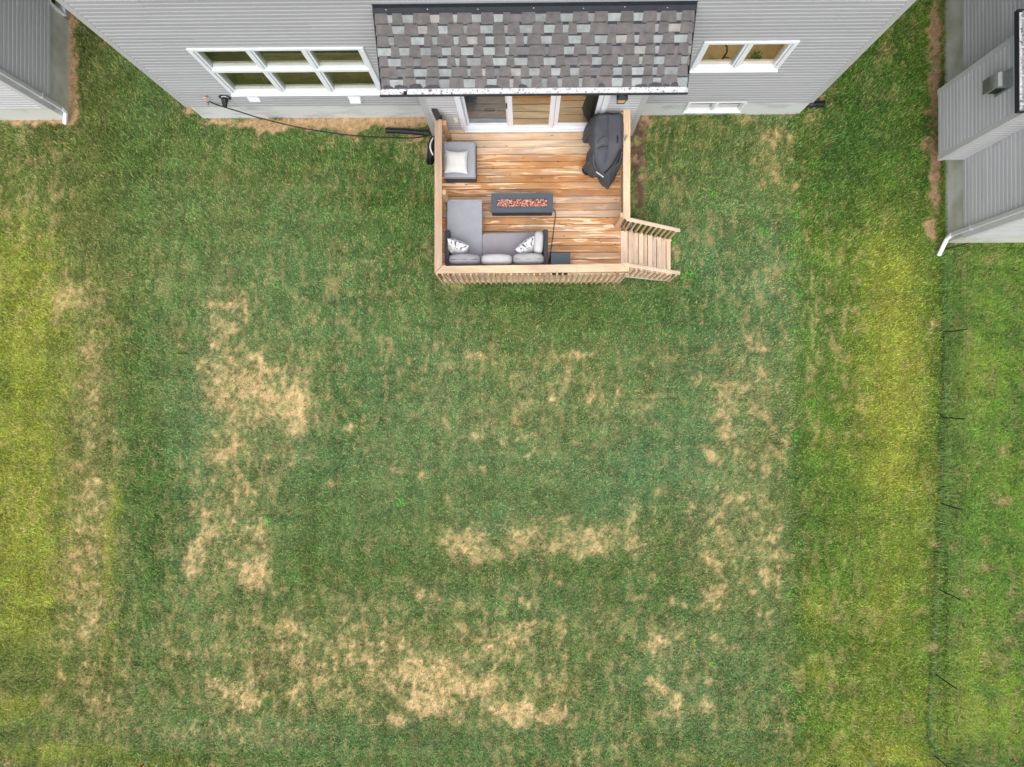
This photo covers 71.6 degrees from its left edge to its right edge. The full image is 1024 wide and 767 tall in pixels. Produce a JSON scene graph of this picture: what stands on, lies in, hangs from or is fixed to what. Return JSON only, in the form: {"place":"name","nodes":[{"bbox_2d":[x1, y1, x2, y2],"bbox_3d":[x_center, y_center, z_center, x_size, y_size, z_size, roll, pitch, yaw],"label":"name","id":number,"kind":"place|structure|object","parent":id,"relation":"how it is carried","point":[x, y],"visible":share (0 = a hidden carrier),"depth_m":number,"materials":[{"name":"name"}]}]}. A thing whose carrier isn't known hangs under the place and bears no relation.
{"place":"outdoors","nodes":[
{"label":"outdoors","id":0,"kind":"place"},
{"bbox_2d":[259,50,359,54],"bbox_3d":[-4.073,-7.771,14.516,2.500,0.013,2.100,0,90,1],"label":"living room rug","id":1,"kind":"object","parent":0,"point":[338,52],"depth_m":14.50,"materials":[{"name":"fabric"}]},
{"bbox_2d":[0,0,1023,766],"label":"ground","id":2,"kind":"structure","parent":0,"point":[486,526],"depth_m":15.42,"materials":[{"name":"green plant"}]},
{"bbox_2d":[0,0,68,124],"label":"house","id":3,"kind":"structure","parent":2,"relation":"on","point":[34,59],"depth_m":14.63,"materials":[{"name":"plastic"}]},
{"bbox_2d":[50,0,65,15],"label":"window","id":4,"kind":"structure","parent":3,"relation":"in","point":[60,8],"depth_m":15.35,"materials":[{"name":"white plastic"}]},
{"bbox_2d":[385,127,429,135],"bbox_3d":[-2.271,-5.467,15.407,0.957,0.130,0.138,4,90,1],"label":"drain pipe","id":5,"kind":"object","parent":2,"relation":"on","point":[388,130],"visible":1,"depth_m":15.36,"materials":[{"name":"black plastic"}]},
{"bbox_2d":[134,126,810,759],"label":"weeds","id":6,"kind":"object","parent":2,"relation":"on","point":[692,280],"visible":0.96,"depth_m":15.25,"materials":[{"name":"green plant"}]},
{"bbox_2d":[56,0,915,135],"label":"house","id":7,"kind":"structure","parent":2,"relation":"on","point":[524,65],"depth_m":11.62,"materials":[{"name":"plastic"}]},
{"bbox_2d":[219,95,230,106],"bbox_3d":[-5.810,-5.701,14.360,0.250,0.250,0.198,0,90,1],"label":"exhaust vent","id":8,"kind":"object","parent":7,"relation":"attached to","point":[224,99],"visible":1,"depth_m":14.32,"materials":[{"name":"plastic"}]},
{"bbox_2d":[247,97,260,101],"bbox_3d":[-5.253,-5.792,14.418,0.240,0.240,0.054,0,90,1],"label":"wall vent","id":9,"kind":"object","parent":7,"relation":"attached to","point":[253,99],"depth_m":14.43,"materials":[{"name":"white plastic"}]},
{"bbox_2d":[186,47,379,96],"bbox_3d":[-4.088,-5.846,13.228,3.088,1.930,0.196,0,90,1],"label":"window","id":10,"kind":"structure","parent":7,"relation":"in","point":[217,69],"depth_m":13.10,"materials":[{"name":"white plastic"}]},
{"bbox_2d":[347,96,362,103],"bbox_3d":[-3.190,-5.761,14.438,0.260,0.240,0.080,0,90,1],"label":"wall vent","id":11,"kind":"object","parent":7,"relation":"attached to","point":[355,99],"depth_m":14.42,"materials":[{"name":"white plastic"}]},
{"bbox_2d":[431,108,441,120],"bbox_3d":[-1.417,-5.112,13.460,0.149,0.173,0.228,-26,89,1],"label":"solar light","id":12,"kind":"object","parent":7,"relation":"attached to","point":[436,114],"visible":1,"depth_m":13.43,"materials":[{"name":"black plastic"}]},
{"bbox_2d":[453,117,458,123],"bbox_3d":[-1.099,-5.150,13.896,0.100,0.150,0.083,0,90,1],"label":"outlet box","id":13,"kind":"object","parent":7,"relation":"attached to","point":[456,119],"visible":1,"depth_m":13.86,"materials":[{"name":"beige plastic"}]},
{"bbox_2d":[454,95,610,132],"bbox_3d":[0.377,-5.254,13.409,2.830,2.130,0.245,0,90,1],"label":"patio door","id":14,"kind":"structure","parent":7,"relation":"in","point":[553,123],"depth_m":14.33,"materials":[{"name":"white plastic"}]},
{"bbox_2d":[616,95,627,103],"bbox_3d":[1.938,-5.084,12.556,0.200,0.320,0.226,0,90,1],"label":"wall lantern","id":15,"kind":"object","parent":7,"relation":"attached to","point":[622,99],"depth_m":12.46,"materials":[{"name":"black metal"}]},
{"bbox_2d":[683,102,746,113],"bbox_3d":[4.245,-5.856,14.869,1.208,0.530,0.196,0,90,1],"label":"window","id":16,"kind":"structure","parent":7,"relation":"in","point":[691,107],"depth_m":15.05,"materials":[{"name":"white plastic"}]},
{"bbox_2d":[722,45,728,58],"bbox_3d":[3.940,-6.190,13.209,0.062,0.366,0.317,-40,89,1],"label":"kitchen tap","id":17,"kind":"object","parent":7,"relation":"on","point":[726,52],"visible":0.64,"depth_m":13.13,"materials":[{"name":"black metal"}]},
{"bbox_2d":[690,40,799,72],"bbox_3d":[4.079,-5.848,12.582,1.623,1.110,0.196,0,90,1],"label":"window","id":18,"kind":"structure","parent":7,"relation":"in","point":[738,64],"depth_m":12.97,"materials":[{"name":"white plastic"}]},
{"bbox_2d":[751,50,762,58],"bbox_3d":[4.541,-6.082,13.247,0.236,0.260,0.190,19,90,1],"label":"potted herb","id":19,"kind":"object","parent":7,"relation":"on","point":[756,55],"visible":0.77,"depth_m":13.16,"materials":[{"name":"green plant"}]},
{"bbox_3d":[-6.156,-5.720,14.309,0.070,0.167,0.164,0,90,1],"label":"garden tap","id":20,"kind":"object","parent":7,"relation":"attached to","visible":0},
{"bbox_2d":[208,101,431,138],"bbox_3d":[-3.917,-5.473,14.888,4.637,1.125,0.225,7,90,1],"label":"garden hose","id":21,"kind":"object","parent":20,"relation":"attached to","point":[319,130],"visible":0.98,"depth_m":15.22,"materials":[{"name":"black rubber"}]},
{"bbox_2d":[434,110,679,283],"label":"deck","id":22,"kind":"structure","parent":2,"relation":"on","point":[557,165],"depth_m":14.45,"materials":[{"name":"brown wood"}]},
{"bbox_2d":[426,136,434,164],"bbox_3d":[-1.554,-4.616,14.072,0.180,0.576,0.579,10,90,1],"label":"hose coil","id":23,"kind":"object","parent":22,"relation":"hanging from","point":[430,157],"visible":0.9,"depth_m":13.90,"materials":[{"name":"black rubber"}]},
{"bbox_2d":[443,142,476,182],"bbox_3d":[-1.039,-4.448,14.278,0.636,0.438,0.720,0,90,1],"label":"ottoman","id":24,"kind":"object","parent":22,"relation":"on","point":[470,176],"visible":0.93,"depth_m":14.07,"materials":[{"name":"grey fabric"}]},
{"bbox_2d":[445,150,467,173],"bbox_3d":[-1.099,-4.369,13.996,0.463,0.150,0.473,0,90,1],"label":"throw pillow","id":25,"kind":"object","parent":24,"relation":"on","point":[456,161],"visible":1,"depth_m":13.94,"materials":[{"name":"white fabric"}]},
{"bbox_2d":[445,200,547,265],"bbox_3d":[-0.306,-2.951,14.039,2.021,0.873,1.386,0,90,1],"label":"sectional sofa","id":26,"kind":"object","parent":22,"relation":"on","point":[464,221],"visible":0.86,"depth_m":14.06,"materials":[{"name":"grey fabric"}]},
{"bbox_2d":[447,238,468,253],"bbox_3d":[-1.063,-2.649,13.862,0.440,0.366,0.268,20,90,1],"label":"throw pillow","id":27,"kind":"object","parent":26,"relation":"on","point":[455,246],"visible":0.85,"depth_m":13.71,"materials":[{"name":"white fabric"}]},
{"bbox_2d":[515,236,533,252],"bbox_3d":[0.292,-2.644,13.836,0.440,0.366,0.268,-36,89,1],"label":"throw pillow","id":28,"kind":"object","parent":26,"relation":"on","point":[525,245],"visible":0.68,"depth_m":13.68,"materials":[{"name":"white fabric"}]},
{"bbox_2d":[491,193,552,215],"bbox_3d":[0.202,-3.595,14.284,1.233,0.345,0.381,0,90,1],"label":"fire table","id":29,"kind":"object","parent":22,"relation":"on","point":[521,204],"visible":1,"depth_m":14.13,"materials":[{"name":"stone"}]},
{"bbox_2d":[548,208,555,264],"bbox_3d":[0.816,-2.915,14.360,0.079,0.179,1.216,4,90,1],"label":"gas hose","id":30,"kind":"object","parent":22,"relation":"on","point":[552,236],"visible":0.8,"depth_m":14.43,"materials":[{"name":"black rubber"}]},
{"bbox_2d":[550,253,569,274],"bbox_3d":[0.960,-2.385,14.202,0.383,0.468,0.380,0,90,1],"label":"tank box","id":31,"kind":"object","parent":22,"relation":"on","point":[559,258],"visible":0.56,"depth_m":13.97,"materials":[{"name":"metal"}]},
{"bbox_2d":[582,112,623,188],"bbox_3d":[1.785,-4.670,13.831,0.784,1.087,1.513,0,90,1],"label":"covered grill","id":32,"kind":"object","parent":22,"relation":"on","point":[603,135],"visible":1,"depth_m":13.47,"materials":[{"name":"grey fabric"}]},
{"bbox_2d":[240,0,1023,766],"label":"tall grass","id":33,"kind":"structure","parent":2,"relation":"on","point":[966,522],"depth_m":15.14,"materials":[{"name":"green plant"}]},
{"bbox_2d":[806,101,825,107],"bbox_3d":[6.513,-5.991,15.221,0.376,0.139,0.141,0,90,1],"label":"drain pipe","id":34,"kind":"object","parent":2,"relation":"on","point":[819,104],"visible":0.95,"depth_m":15.17,"materials":[{"name":"black plastic"}]},
{"bbox_2d":[934,243,995,766],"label":"wire fence","id":35,"kind":"object","parent":2,"relation":"on","point":[950,417],"visible":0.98,"depth_m":14.77,"materials":[{"name":"black metal"}]},
{"bbox_2d":[936,0,1023,255],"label":"house","id":36,"kind":"structure","parent":2,"relation":"on","point":[980,143],"depth_m":13.72,"materials":[{"name":"plastic"}]},
{"bbox_2d":[983,67,1012,96],"bbox_3d":[8.600,-5.329,12.569,0.228,0.480,0.340,0,90,1],"label":"fireplace vent","id":37,"kind":"object","parent":36,"relation":"attached to","point":[997,84],"visible":1,"depth_m":12.48,"materials":[{"name":"metal"}]}
]}

